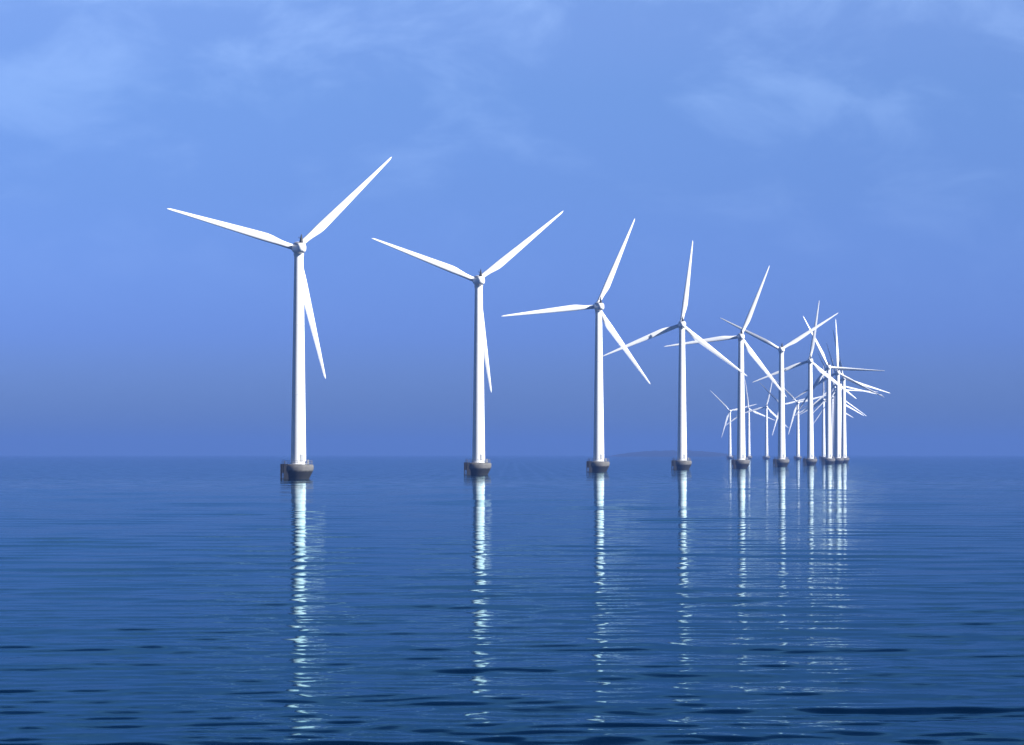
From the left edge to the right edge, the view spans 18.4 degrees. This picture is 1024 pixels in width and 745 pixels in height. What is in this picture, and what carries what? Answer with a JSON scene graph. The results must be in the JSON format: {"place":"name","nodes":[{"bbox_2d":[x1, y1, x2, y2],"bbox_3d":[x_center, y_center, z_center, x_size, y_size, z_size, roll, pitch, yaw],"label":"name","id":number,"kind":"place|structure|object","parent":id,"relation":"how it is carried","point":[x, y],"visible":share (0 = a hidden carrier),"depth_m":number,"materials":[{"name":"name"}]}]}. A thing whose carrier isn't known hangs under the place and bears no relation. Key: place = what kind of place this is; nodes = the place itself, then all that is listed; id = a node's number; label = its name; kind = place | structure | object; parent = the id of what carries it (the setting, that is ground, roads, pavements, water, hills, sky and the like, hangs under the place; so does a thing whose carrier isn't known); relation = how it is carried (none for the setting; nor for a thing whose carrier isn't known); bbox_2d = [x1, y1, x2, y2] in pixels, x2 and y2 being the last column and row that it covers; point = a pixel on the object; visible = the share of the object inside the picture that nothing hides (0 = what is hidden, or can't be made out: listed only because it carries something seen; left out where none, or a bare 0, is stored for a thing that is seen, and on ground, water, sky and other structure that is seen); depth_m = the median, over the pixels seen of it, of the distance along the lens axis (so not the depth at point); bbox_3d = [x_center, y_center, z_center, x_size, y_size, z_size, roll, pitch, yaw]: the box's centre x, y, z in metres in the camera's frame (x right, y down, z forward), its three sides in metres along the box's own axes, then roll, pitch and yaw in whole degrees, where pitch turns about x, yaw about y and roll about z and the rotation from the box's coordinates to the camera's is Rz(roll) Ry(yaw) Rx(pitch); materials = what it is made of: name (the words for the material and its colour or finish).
{"place":"outdoors","nodes":[
{"label":"outdoors","id":0,"kind":"place"},
{"bbox_2d":[0,455,1023,744],"bbox_3d":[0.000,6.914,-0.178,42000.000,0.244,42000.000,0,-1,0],"label":"water","id":1,"kind":"structure","parent":0,"point":[386,599],"depth_m":148.31,"materials":[{"name":"blue liquid"}]},
{"bbox_2d":[167,157,391,478],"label":"wind turbine","id":2,"kind":"object","parent":1,"relation":"in","point":[297,467],"visible":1,"depth_m":875.41,"materials":[{"name":"metal"}]},
{"bbox_2d":[372,211,562,474],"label":"wind turbine","id":3,"kind":"object","parent":1,"relation":"in","point":[479,465],"visible":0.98,"depth_m":1040.42,"materials":[{"name":"metal"}]},
{"bbox_2d":[502,219,649,471],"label":"wind turbine","id":4,"kind":"object","parent":1,"relation":"in","point":[598,463],"visible":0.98,"depth_m":1223.51,"materials":[{"name":"metal"}]},
{"bbox_2d":[612,450,736,455],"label":"island","id":5,"kind":"structure","parent":1,"relation":"on","point":[671,453],"depth_m":8902.19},
{"bbox_2d":[603,241,746,469],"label":"wind turbine","id":6,"kind":"object","parent":1,"relation":"in","point":[681,462],"visible":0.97,"depth_m":1394.46,"materials":[{"name":"metal"}]},
{"bbox_2d":[664,265,785,467],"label":"wind turbine","id":7,"kind":"object","parent":1,"relation":"in","point":[741,461],"visible":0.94,"depth_m":1538.39,"materials":[{"name":"metal"}]},
{"bbox_2d":[710,390,755,458],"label":"wind turbine","id":8,"kind":"object","parent":1,"relation":"in","point":[729,456],"visible":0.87,"depth_m":4188.40,"materials":[{"name":"metal"}]},
{"bbox_2d":[725,381,772,458],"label":"wind turbine","id":9,"kind":"object","parent":1,"relation":"in","point":[748,441],"visible":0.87,"depth_m":4008.49,"materials":[{"name":"metal"}]},
{"bbox_2d":[736,381,786,459],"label":"wind turbine","id":10,"kind":"object","parent":1,"relation":"in","point":[766,456],"visible":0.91,"depth_m":3828.48,"materials":[{"name":"metal"}]},
{"bbox_2d":[721,313,837,466],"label":"wind turbine","id":11,"kind":"object","parent":1,"relation":"in","point":[781,461],"visible":0.93,"depth_m":1729.01,"materials":[{"name":"metal"}]},
{"bbox_2d":[759,382,807,434],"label":"wind turbine","id":12,"kind":"object","parent":1,"relation":"in","point":[777,401],"visible":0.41,"depth_m":3693.70,"materials":[{"name":"metal"}]},
{"bbox_2d":[775,380,825,459],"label":"wind turbine","id":13,"kind":"object","parent":1,"relation":"in","point":[798,456],"visible":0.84,"depth_m":3523.47,"materials":[{"name":"metal"}]},
{"bbox_2d":[752,302,855,464],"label":"wind turbine","id":14,"kind":"object","parent":1,"relation":"in","point":[810,460],"visible":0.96,"depth_m":1937.22,"materials":[{"name":"metal"}]},
{"bbox_2d":[792,366,851,460],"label":"wind turbine","id":15,"kind":"object","parent":1,"relation":"in","point":[823,435],"visible":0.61,"depth_m":3333.43,"materials":[{"name":"metal"}]},
{"bbox_2d":[801,359,863,455],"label":"wind turbine","id":16,"kind":"object","parent":1,"relation":"in","point":[832,400],"visible":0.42,"depth_m":3158.26,"materials":[{"name":"metal"}]},
{"bbox_2d":[801,376,864,455],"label":"wind turbine","id":17,"kind":"object","parent":1,"relation":"in","point":[834,418],"visible":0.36,"depth_m":2981.89,"materials":[{"name":"metal"}]},
{"bbox_2d":[793,319,882,463],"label":"wind turbine","id":18,"kind":"object","parent":1,"relation":"in","point":[838,458],"visible":0.88,"depth_m":2214.99,"materials":[{"name":"metal"}]},
{"bbox_2d":[796,316,883,464],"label":"wind turbine","id":19,"kind":"object","parent":1,"relation":"in","point":[828,460],"visible":0.92,"depth_m":2079.03,"materials":[{"name":"metal"}]},
{"bbox_2d":[813,352,875,456],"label":"wind turbine","id":20,"kind":"object","parent":1,"relation":"in","point":[834,392],"visible":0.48,"depth_m":2810.59,"materials":[{"name":"metal"}]},
{"bbox_2d":[813,342,879,427],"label":"wind turbine","id":21,"kind":"object","parent":1,"relation":"in","point":[840,392],"visible":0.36,"depth_m":2634.49,"materials":[{"name":"metal"}]},
{"bbox_2d":[806,331,888,462],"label":"wind turbine","id":22,"kind":"object","parent":1,"relation":"in","point":[843,437],"visible":0.71,"depth_m":2379.76,"materials":[{"name":"metal"}]},
{"bbox_2d":[0,0,1023,454],"label":"sky","id":23,"kind":"structure","parent":0,"point":[869,154],"materials":[{"name":"blue"}]}
]}

